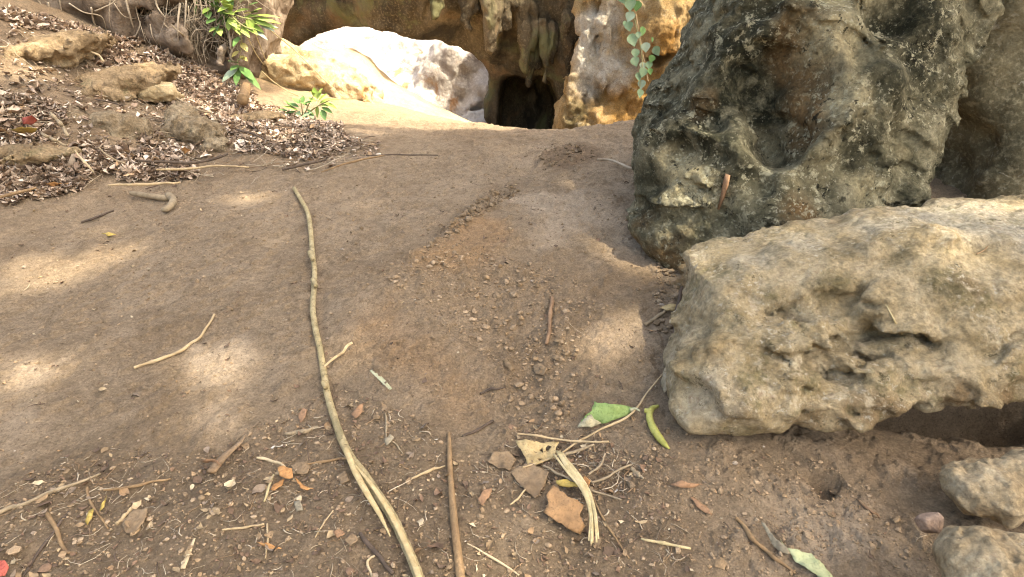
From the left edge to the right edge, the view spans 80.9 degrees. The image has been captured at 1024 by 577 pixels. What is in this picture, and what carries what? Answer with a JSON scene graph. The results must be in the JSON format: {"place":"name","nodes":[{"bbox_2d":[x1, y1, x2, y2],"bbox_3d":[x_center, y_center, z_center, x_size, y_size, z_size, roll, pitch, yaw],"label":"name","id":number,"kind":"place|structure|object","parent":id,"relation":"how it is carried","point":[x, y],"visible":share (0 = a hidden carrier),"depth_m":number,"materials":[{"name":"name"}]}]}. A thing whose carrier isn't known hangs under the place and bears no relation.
{"place":"outdoors","nodes":[
{"label":"outdoors","id":0,"kind":"place"},
{"bbox_2d":[32,0,293,78],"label":"earth bank","id":1,"kind":"structure","parent":0,"point":[122,25],"depth_m":5.60,"materials":[{"name":"soil"}]},
{"bbox_2d":[68,3,106,29],"bbox_3d":[-3.788,-2.381,5.434,0.185,0.367,0.268,17,26,39],"label":"root","id":2,"kind":"object","parent":1,"relation":"attached to","point":[88,13],"visible":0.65,"depth_m":5.38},
{"bbox_2d":[177,3,180,54],"bbox_3d":[-3.077,-2.390,5.523,0.094,0.443,0.123,0,20,0],"label":"root","id":3,"kind":"object","parent":1,"relation":"attached to","point":[179,9],"visible":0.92,"depth_m":5.47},
{"bbox_2d":[137,0,269,65],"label":"rootlets","id":4,"kind":"object","parent":1,"relation":"hanging from","point":[174,11],"visible":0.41,"depth_m":5.63,"materials":[{"name":"plant"}]},
{"bbox_2d":[194,0,279,60],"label":"shrub","id":5,"kind":"object","parent":1,"relation":"on","point":[251,25],"visible":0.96,"depth_m":5.54,"materials":[{"name":"green plant"}]},
{"bbox_2d":[0,0,1023,576],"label":"ground","id":6,"kind":"structure","parent":0,"point":[902,458],"depth_m":2.25,"materials":[{"name":"soil"}]},
{"bbox_2d":[0,560,8,576],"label":"leaf","id":7,"kind":"object","parent":6,"relation":"on","point":[4,567],"visible":1,"depth_m":1.51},
{"bbox_2d":[0,187,36,197],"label":"stick","id":8,"kind":"object","parent":6,"relation":"on","point":[16,192],"visible":1,"depth_m":3.45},
{"bbox_2d":[0,141,81,165],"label":"rock slab","id":9,"kind":"object","parent":6,"relation":"on","point":[21,154],"visible":0.78,"depth_m":3.75,"materials":[{"name":"stone"}]},
{"bbox_2d":[40,132,66,146],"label":"stick","id":10,"kind":"object","parent":9,"relation":"on","point":[51,138],"visible":1,"depth_m":3.61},
{"bbox_2d":[22,511,69,576],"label":"twig","id":11,"kind":"object","parent":6,"relation":"on","point":[43,545],"visible":1,"depth_m":1.58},
{"bbox_2d":[0,473,100,513],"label":"twig","id":12,"kind":"object","parent":6,"relation":"on","point":[10,507],"visible":1,"depth_m":1.72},
{"bbox_2d":[1,29,117,68],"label":"rock slab","id":13,"kind":"object","parent":6,"relation":"on","point":[63,49],"visible":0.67,"depth_m":4.61,"materials":[{"name":"stone"}]},
{"bbox_2d":[44,512,76,553],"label":"twig","id":14,"kind":"object","parent":6,"relation":"on","point":[51,520],"visible":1,"depth_m":1.62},
{"bbox_2d":[67,105,83,119],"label":"leaf","id":15,"kind":"object","parent":6,"relation":"on","point":[75,115],"visible":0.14,"depth_m":4.17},
{"bbox_2d":[85,508,93,524],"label":"leaf","id":16,"kind":"object","parent":6,"relation":"on","point":[89,516],"visible":1,"depth_m":1.65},
{"bbox_2d":[85,487,108,528],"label":"twig","id":17,"kind":"object","parent":6,"relation":"on","point":[93,506],"visible":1,"depth_m":1.69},
{"bbox_2d":[81,210,113,222],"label":"twig","id":18,"kind":"object","parent":6,"relation":"on","point":[95,217],"visible":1,"depth_m":3.49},
{"bbox_2d":[87,110,155,139],"bbox_3d":[-2.824,-1.119,4.329,0.479,0.333,0.395,17,26,38],"label":"rock","id":19,"kind":"object","parent":6,"relation":"on","point":[121,125],"visible":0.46,"depth_m":4.19,"materials":[{"name":"stone"}]},
{"bbox_2d":[115,506,132,524],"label":"twig","id":20,"kind":"object","parent":6,"relation":"on","point":[125,514],"visible":1,"depth_m":1.66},
{"bbox_2d":[74,61,182,101],"bbox_3d":[-3.259,-1.633,4.949,1.038,0.460,0.905,-17,26,-38],"label":"rock slab","id":21,"kind":"object","parent":6,"relation":"on","point":[115,83],"visible":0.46,"depth_m":4.70,"materials":[{"name":"stone"}]},
{"bbox_2d":[122,508,147,533],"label":"leaf","id":22,"kind":"object","parent":6,"relation":"on","point":[136,518],"visible":1,"depth_m":1.65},
{"bbox_2d":[103,478,170,490],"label":"twig","id":23,"kind":"object","parent":6,"relation":"on","point":[135,485],"visible":0.98,"depth_m":1.75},
{"bbox_2d":[108,181,179,185],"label":"stick","id":24,"kind":"object","parent":6,"relation":"on","point":[139,184],"visible":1,"depth_m":3.68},
{"bbox_2d":[129,191,176,211],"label":"branch","id":25,"kind":"object","parent":6,"relation":"on","point":[170,197],"visible":1,"depth_m":3.67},
{"bbox_2d":[137,81,184,102],"bbox_3d":[-2.876,-1.595,4.889,0.370,0.181,0.284,-10,22,-26],"label":"rock","id":26,"kind":"object","parent":6,"relation":"on","point":[165,91],"visible":0.72,"depth_m":4.81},
{"bbox_2d":[133,313,215,368],"bbox_3d":[-1.284,0.207,2.339,0.087,0.099,0.354,11,23,28],"label":"twig","id":27,"kind":"object","parent":6,"relation":"on","point":[185,347],"visible":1,"depth_m":2.30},
{"bbox_2d":[180,538,195,568],"bbox_3d":[-0.837,0.686,1.556,0.014,0.025,0.084,-1,20,-4],"label":"splinter","id":28,"kind":"object","parent":6,"relation":"on","point":[186,559],"visible":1,"depth_m":1.54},
{"bbox_2d":[0,3,388,206],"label":"leaf litter","id":29,"kind":"object","parent":6,"relation":"on","point":[39,179],"visible":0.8,"depth_m":4.32,"materials":[{"name":"plant"}]},
{"bbox_2d":[8,127,36,132],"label":"leaf","id":30,"kind":"object","parent":29,"relation":"on","point":[24,130],"visible":1,"depth_m":3.75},
{"bbox_2d":[22,115,36,124],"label":"leaf","id":31,"kind":"object","parent":29,"relation":"on","point":[30,120],"visible":1,"depth_m":3.82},
{"bbox_2d":[49,111,69,136],"bbox_3d":[-2.802,-1.017,3.712,0.258,0.139,0.032,15,25,35],"label":"stick","id":32,"kind":"object","parent":29,"relation":"on","point":[58,121],"visible":1,"depth_m":3.69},
{"bbox_2d":[74,150,93,172],"bbox_3d":[-2.622,-0.774,3.664,0.117,0.133,0.034,7,21,18],"label":"stick","id":33,"kind":"object","parent":29,"relation":"on","point":[85,163],"visible":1,"depth_m":3.66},
{"bbox_2d":[137,153,227,164],"bbox_3d":[-2.131,-0.834,3.909,0.532,0.054,0.056,-12,23,-29],"label":"stick","id":34,"kind":"object","parent":29,"relation":"on","point":[188,162],"visible":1,"depth_m":3.90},
{"bbox_2d":[236,129,264,139],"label":"stick","id":35,"kind":"object","parent":29,"relation":"on","point":[254,134],"visible":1,"depth_m":4.37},
{"bbox_2d":[176,97,216,120],"bbox_3d":[-2.518,-1.429,4.753,0.587,0.174,0.088,11,23,28],"label":"stick","id":36,"kind":"object","parent":6,"relation":"on","point":[197,109],"visible":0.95,"depth_m":4.70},
{"bbox_2d":[159,100,234,152],"bbox_3d":[-2.349,-1.205,4.467,0.653,0.368,0.376,7,21,19],"label":"rock","id":37,"kind":"object","parent":6,"relation":"on","point":[186,121],"visible":0.94,"depth_m":4.35,"materials":[{"name":"stone"}]},
{"bbox_2d":[156,165,248,170],"bbox_3d":[-1.999,-0.786,3.899,0.558,0.030,0.083,-3,20,-9],"label":"stick","id":38,"kind":"object","parent":6,"relation":"on","point":[180,169],"visible":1,"depth_m":3.89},
{"bbox_2d":[202,435,245,473],"bbox_3d":[-0.864,0.509,1.827,0.148,0.034,0.103,-17,26,-39],"label":"bark curl","id":39,"kind":"object","parent":6,"relation":"on","point":[217,463],"visible":1,"depth_m":1.80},
{"bbox_2d":[222,57,260,89],"bbox_3d":[-2.549,-2.043,5.723,0.356,0.317,0.224,0,20,0],"label":"sapling","id":40,"kind":"object","parent":6,"relation":"on","point":[236,71],"visible":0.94,"depth_m":5.67,"materials":[{"name":"green plant"}]},
{"bbox_2d":[236,82,250,105],"bbox_3d":[-2.337,-1.705,5.240,0.097,0.183,0.536,-6,21,-17],"label":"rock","id":41,"kind":"object","parent":6,"relation":"on","point":[243,95],"visible":1,"depth_m":5.06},
{"bbox_2d":[222,523,264,530],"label":"twig","id":42,"kind":"object","parent":6,"relation":"on","point":[243,527],"visible":1,"depth_m":1.62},
{"bbox_2d":[231,110,285,122],"bbox_3d":[-2.191,-1.455,5.132,0.463,0.131,0.352,-13,24,-32],"label":"rock","id":43,"kind":"object","parent":6,"relation":"on","point":[267,114],"visible":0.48,"depth_m":5.05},
{"bbox_2d":[263,474,274,501],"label":"twig","id":44,"kind":"object","parent":6,"relation":"on","point":[267,490],"visible":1,"depth_m":1.72,"materials":[{"name":"wood"}]},
{"bbox_2d":[257,542,280,548],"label":"leaf","id":45,"kind":"object","parent":6,"relation":"on","point":[270,546],"visible":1,"depth_m":1.56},
{"bbox_2d":[256,456,292,470],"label":"twig","id":46,"kind":"object","parent":6,"relation":"on","point":[270,460],"visible":0.83,"depth_m":1.84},
{"bbox_2d":[280,38,300,53],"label":"rock","id":47,"kind":"object","parent":6,"relation":"on","point":[286,48],"visible":0.19,"depth_m":7.30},
{"bbox_2d":[271,465,313,490],"bbox_3d":[-0.636,0.557,1.754,0.126,0.036,0.084,0,20,0],"label":"leaf cluster","id":48,"kind":"object","parent":6,"relation":"on","point":[285,472],"visible":1,"depth_m":1.76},
{"bbox_2d":[294,500,302,511],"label":"leaf","id":49,"kind":"object","parent":6,"relation":"on","point":[298,505],"visible":1,"depth_m":1.67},
{"bbox_2d":[291,461,310,473],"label":"leaf","id":50,"kind":"object","parent":6,"relation":"on","point":[303,467],"visible":1,"depth_m":1.80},
{"bbox_2d":[284,425,317,435],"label":"twig","id":51,"kind":"object","parent":6,"relation":"on","point":[308,430],"visible":1,"depth_m":1.94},
{"bbox_2d":[298,408,306,422],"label":"leaf","id":52,"kind":"object","parent":6,"relation":"on","point":[302,414],"visible":1,"depth_m":2.01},
{"bbox_2d":[282,159,326,170],"bbox_3d":[-1.355,-0.814,3.955,0.308,0.053,0.074,-14,25,-34],"label":"stick","id":53,"kind":"object","parent":6,"relation":"on","point":[300,165],"visible":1,"depth_m":3.92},
{"bbox_2d":[270,30,343,97],"bbox_3d":[-2.083,-2.274,6.107,0.686,0.653,0.050,-14,24,-34],"label":"dry stalk","id":54,"kind":"object","parent":6,"relation":"on","point":[305,61],"visible":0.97,"depth_m":6.11,"materials":[{"name":"plant"}]},
{"bbox_2d":[278,87,337,120],"bbox_3d":[-1.861,-1.689,5.538,0.570,0.322,0.125,0,20,0],"label":"plant","id":55,"kind":"object","parent":6,"relation":"on","point":[316,94],"visible":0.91,"depth_m":5.53,"materials":[{"name":"green plant"}]},
{"bbox_2d":[259,50,385,103],"bbox_3d":[-2.265,-2.334,6.770,1.570,0.686,0.880,0,20,0],"label":"rock","id":56,"kind":"object","parent":6,"relation":"on","point":[295,70],"visible":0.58,"depth_m":6.54,"materials":[{"name":"stone"}]},
{"bbox_2d":[307,457,346,464],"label":"twig","id":57,"kind":"object","parent":6,"relation":"on","point":[326,461],"visible":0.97,"depth_m":1.83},
{"bbox_2d":[323,341,352,366],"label":"twig","id":58,"kind":"object","parent":6,"relation":"on","point":[343,351],"visible":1,"depth_m":2.22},
{"bbox_2d":[333,529,344,538],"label":"leaf","id":59,"kind":"object","parent":6,"relation":"on","point":[338,533],"visible":1,"depth_m":1.59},
{"bbox_2d":[336,471,348,483],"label":"leaf","id":60,"kind":"object","parent":6,"relation":"on","point":[343,477],"visible":1,"depth_m":1.76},
{"bbox_2d":[344,533,357,545],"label":"leaf","id":61,"kind":"object","parent":6,"relation":"on","point":[351,539],"visible":1,"depth_m":1.58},
{"bbox_2d":[321,155,384,172],"bbox_3d":[-1.046,-0.829,3.990,0.451,0.082,0.053,-14,24,-34],"label":"stick","id":62,"kind":"object","parent":6,"relation":"on","point":[354,161],"visible":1,"depth_m":3.96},
{"bbox_2d":[351,403,363,417],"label":"leaf","id":63,"kind":"object","parent":6,"relation":"on","point":[356,412],"visible":1,"depth_m":2.00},
{"bbox_2d":[292,187,423,576],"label":"stick","id":64,"kind":"object","parent":6,"relation":"on","point":[368,486],"visible":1,"depth_m":1.80,"materials":[{"name":"brown wood"}]},
{"bbox_2d":[366,555,374,576],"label":"twig","id":65,"kind":"object","parent":6,"relation":"on","point":[367,563],"visible":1,"depth_m":1.53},
{"bbox_2d":[358,532,394,574],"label":"twig","id":66,"kind":"object","parent":6,"relation":"on","point":[372,548],"visible":1,"depth_m":1.55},
{"bbox_2d":[370,370,391,389],"bbox_3d":[-0.466,0.325,2.146,0.020,0.028,0.130,-18,26,-40],"label":"grass strip","id":67,"kind":"object","parent":6,"relation":"on","point":[381,379],"depth_m":2.14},
{"bbox_2d":[300,45,473,122],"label":"sandy slope","id":68,"kind":"structure","parent":6,"relation":"on","point":[395,93],"depth_m":8.48,"materials":[{"name":"sand"}]},
{"bbox_2d":[384,434,393,444],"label":"leaf","id":69,"kind":"object","parent":6,"relation":"on","point":[389,438],"visible":1,"depth_m":1.90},
{"bbox_2d":[300,27,487,122],"bbox_3d":[-4.039,-6.302,14.634,8.991,5.515,8.328,0,20,0],"label":"rock outcrop","id":70,"kind":"object","parent":6,"relation":"on","point":[443,75],"visible":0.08,"depth_m":12.51,"materials":[{"name":"stone"}]},
{"bbox_2d":[366,154,437,155],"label":"stick","id":71,"kind":"object","parent":6,"relation":"on","point":[404,154],"visible":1,"depth_m":4.16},
{"bbox_2d":[411,465,444,478],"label":"twig","id":72,"kind":"object","parent":6,"relation":"on","point":[425,472],"visible":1,"depth_m":1.80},
{"bbox_2d":[447,431,464,576],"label":"stick","id":73,"kind":"object","parent":6,"relation":"on","point":[458,558],"visible":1,"depth_m":1.65,"materials":[{"name":"wood"}]},
{"bbox_2d":[0,144,923,576],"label":"leaf debris","id":74,"kind":"object","parent":6,"relation":"on","point":[608,550],"visible":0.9,"depth_m":1.72,"materials":[{"name":"plant"}]},
{"bbox_2d":[0,147,926,576],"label":"stalk litter","id":75,"kind":"object","parent":6,"relation":"on","point":[586,459],"visible":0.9,"depth_m":1.73,"materials":[{"name":"beige plant"}]},
{"bbox_2d":[0,143,938,576],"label":"soil crumbs","id":76,"kind":"object","parent":6,"relation":"on","point":[376,417],"visible":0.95,"depth_m":1.84,"materials":[{"name":"soil"}]},
{"bbox_2d":[461,420,493,436],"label":"twig","id":77,"kind":"object","parent":6,"relation":"on","point":[479,428],"visible":1,"depth_m":1.98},
{"bbox_2d":[477,488,491,504],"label":"leaf","id":78,"kind":"object","parent":6,"relation":"on","point":[484,495],"visible":1,"depth_m":1.72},
{"bbox_2d":[282,0,694,129],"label":"cave wall","id":79,"kind":"structure","parent":6,"relation":"on","point":[555,64],"depth_m":8.71,"materials":[{"name":"stone"}]},
{"bbox_2d":[618,0,659,97],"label":"vine","id":80,"kind":"object","parent":79,"relation":"hanging from","point":[632,38],"visible":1,"depth_m":6.72,"materials":[{"name":"green plant"}]},
{"bbox_2d":[480,387,505,394],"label":"twig","id":81,"kind":"object","parent":6,"relation":"on","point":[489,389],"visible":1,"depth_m":2.14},
{"bbox_2d":[467,543,519,575],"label":"twig","id":82,"kind":"object","parent":6,"relation":"on","point":[497,560],"visible":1,"depth_m":1.56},
{"bbox_2d":[487,451,515,469],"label":"leaf","id":83,"kind":"object","parent":6,"relation":"on","point":[503,459],"visible":1,"depth_m":1.86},
{"bbox_2d":[502,359,514,370],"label":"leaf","id":84,"kind":"object","parent":6,"relation":"on","point":[507,363],"visible":1,"depth_m":2.24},
{"bbox_2d":[510,463,548,497],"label":"leaf","id":85,"kind":"object","parent":6,"relation":"on","point":[531,479],"visible":1,"depth_m":1.80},
{"bbox_2d":[515,439,558,464],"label":"leaf","id":86,"kind":"object","parent":6,"relation":"on","point":[531,451],"visible":0.99,"depth_m":1.90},
{"bbox_2d":[533,363,546,374],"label":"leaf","id":87,"kind":"object","parent":6,"relation":"on","point":[536,368],"visible":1,"depth_m":2.26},
{"bbox_2d":[545,296,553,344],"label":"stick","id":88,"kind":"object","parent":6,"relation":"on","point":[549,318],"visible":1,"depth_m":2.49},
{"bbox_2d":[517,433,608,442],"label":"twig","id":89,"kind":"object","parent":6,"relation":"on","point":[567,440],"visible":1,"depth_m":1.91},
{"bbox_2d":[543,485,584,533],"bbox_3d":[0.143,0.617,1.670,0.152,0.048,0.086,18,27,41],"label":"leaf","id":90,"kind":"object","parent":6,"relation":"on","point":[564,509],"visible":1,"depth_m":1.67,"materials":[{"name":"plant"}]},
{"bbox_2d":[556,479,577,486],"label":"leaf","id":91,"kind":"object","parent":6,"relation":"on","point":[565,483],"visible":0.94,"depth_m":1.75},
{"bbox_2d":[555,444,594,459],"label":"twig","id":92,"kind":"object","parent":6,"relation":"on","point":[577,450],"visible":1,"depth_m":1.86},
{"bbox_2d":[553,450,598,543],"bbox_3d":[0.191,0.582,1.715,0.058,0.055,0.348,-5,20,-12],"label":"straw bundle","id":93,"kind":"object","parent":6,"relation":"on","point":[570,469],"visible":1,"depth_m":1.70,"materials":[{"name":"plant"}]},
{"bbox_2d":[542,464,621,500],"bbox_3d":[0.197,0.568,1.754,0.264,0.019,0.022,14,24,34],"label":"twig","id":94,"kind":"object","parent":6,"relation":"on","point":[570,479],"visible":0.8,"depth_m":1.76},
{"bbox_2d":[522,373,662,467],"bbox_3d":[0.322,0.430,1.980,0.683,0.117,0.079,-15,25,-36],"label":"twig","id":95,"kind":"object","parent":6,"relation":"on","point":[609,425],"visible":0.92,"depth_m":1.95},
{"bbox_2d":[588,453,605,475],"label":"twig","id":96,"kind":"object","parent":6,"relation":"on","point":[596,468],"visible":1,"depth_m":1.80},
{"bbox_2d":[577,401,639,427],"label":"leaf","id":97,"kind":"object","parent":6,"relation":"on","point":[599,413],"visible":1,"depth_m":1.98,"materials":[{"name":"plant"}]},
{"bbox_2d":[591,492,629,558],"bbox_3d":[0.262,0.646,1.647,0.016,0.044,0.223,-7,21,-18],"label":"twig","id":98,"kind":"object","parent":6,"relation":"on","point":[611,532],"visible":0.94,"depth_m":1.63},
{"bbox_2d":[591,464,631,482],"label":"twig","id":99,"kind":"object","parent":6,"relation":"on","point":[612,473],"visible":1,"depth_m":1.78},
{"bbox_2d":[597,158,631,169],"bbox_3d":[0.709,-0.821,3.957,0.083,0.045,0.333,-17,26,-38],"label":"root","id":100,"kind":"object","parent":6,"relation":"on","point":[619,163],"visible":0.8,"depth_m":3.96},
{"bbox_2d":[630,467,643,479],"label":"twig","id":101,"kind":"object","parent":6,"relation":"on","point":[634,471],"visible":1,"depth_m":1.78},
{"bbox_2d":[644,404,669,448],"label":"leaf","id":102,"kind":"object","parent":6,"relation":"on","point":[656,433],"visible":1,"depth_m":1.92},
{"bbox_2d":[644,303,669,325],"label":"twig","id":103,"kind":"object","parent":6,"relation":"on","point":[657,316],"visible":0.85,"depth_m":2.48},
{"bbox_2d":[660,367,666,392],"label":"leaf","id":104,"kind":"object","parent":6,"relation":"on","point":[663,382],"visible":0.35,"depth_m":2.11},
{"bbox_2d":[641,538,690,549],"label":"twig","id":105,"kind":"object","parent":6,"relation":"on","point":[666,543],"visible":1,"depth_m":1.58,"materials":[{"name":"wood"}]},
{"bbox_2d":[661,303,675,310],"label":"leaf","id":106,"kind":"object","parent":6,"relation":"on","point":[671,307],"visible":0.82,"depth_m":2.52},
{"bbox_2d":[672,286,682,332],"bbox_3d":[0.682,0.105,2.472,0.028,0.097,0.441,6,21,17],"label":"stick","id":107,"kind":"object","parent":6,"relation":"on","point":[680,295],"visible":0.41,"depth_m":2.56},
{"bbox_2d":[669,480,702,487],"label":"leaf","id":108,"kind":"object","parent":6,"relation":"on","point":[682,484],"visible":1,"depth_m":1.73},
{"bbox_2d":[691,497,711,514],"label":"leaf","id":109,"kind":"object","parent":6,"relation":"on","point":[702,507],"visible":1,"depth_m":1.68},
{"bbox_2d":[735,517,795,574],"bbox_3d":[0.659,0.680,1.586,0.034,0.046,0.190,-12,23,-29],"label":"twig","id":110,"kind":"object","parent":6,"relation":"on","point":[750,536],"visible":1,"depth_m":1.58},
{"bbox_2d":[761,522,789,553],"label":"leaf","id":111,"kind":"object","parent":6,"relation":"on","point":[778,545],"visible":1,"depth_m":1.58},
{"bbox_2d":[780,539,832,576],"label":"leaf","id":112,"kind":"object","parent":6,"relation":"on","point":[811,563],"visible":1,"depth_m":1.53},
{"bbox_2d":[626,0,1004,270],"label":"boulder","id":113,"kind":"object","parent":6,"relation":"on","point":[780,112],"visible":0.76,"depth_m":2.75,"materials":[{"name":"stone"}]},
{"bbox_2d":[717,173,729,209],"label":"leaf","id":114,"kind":"object","parent":113,"relation":"on","point":[725,185],"visible":1,"depth_m":2.67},
{"bbox_2d":[663,194,1023,435],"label":"fallen rock","id":115,"kind":"object","parent":6,"relation":"on","point":[780,329],"visible":1,"depth_m":1.93,"materials":[{"name":"beige stone"}]},
{"bbox_2d":[858,499,879,517],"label":"twig","id":116,"kind":"object","parent":6,"relation":"on","point":[867,508],"visible":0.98,"depth_m":1.68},
{"bbox_2d":[914,512,943,533],"bbox_3d":[1.024,0.575,1.473,0.058,0.064,0.053,0,20,0],"label":"stone","id":117,"kind":"object","parent":6,"relation":"on","point":[929,522],"visible":0.98,"depth_m":1.45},
{"bbox_2d":[932,525,1023,576],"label":"rock","id":118,"kind":"object","parent":6,"relation":"on","point":[971,551],"visible":1,"depth_m":1.33,"materials":[{"name":"stone"}]},
{"bbox_2d":[934,0,1023,199],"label":"cliff","id":119,"kind":"structure","parent":6,"relation":"on","point":[983,157],"depth_m":3.33,"materials":[{"name":"stone"}]},
{"bbox_2d":[939,449,1023,528],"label":"rock","id":120,"kind":"object","parent":6,"relation":"on","point":[992,489],"visible":1,"depth_m":1.58,"materials":[{"name":"stone"}]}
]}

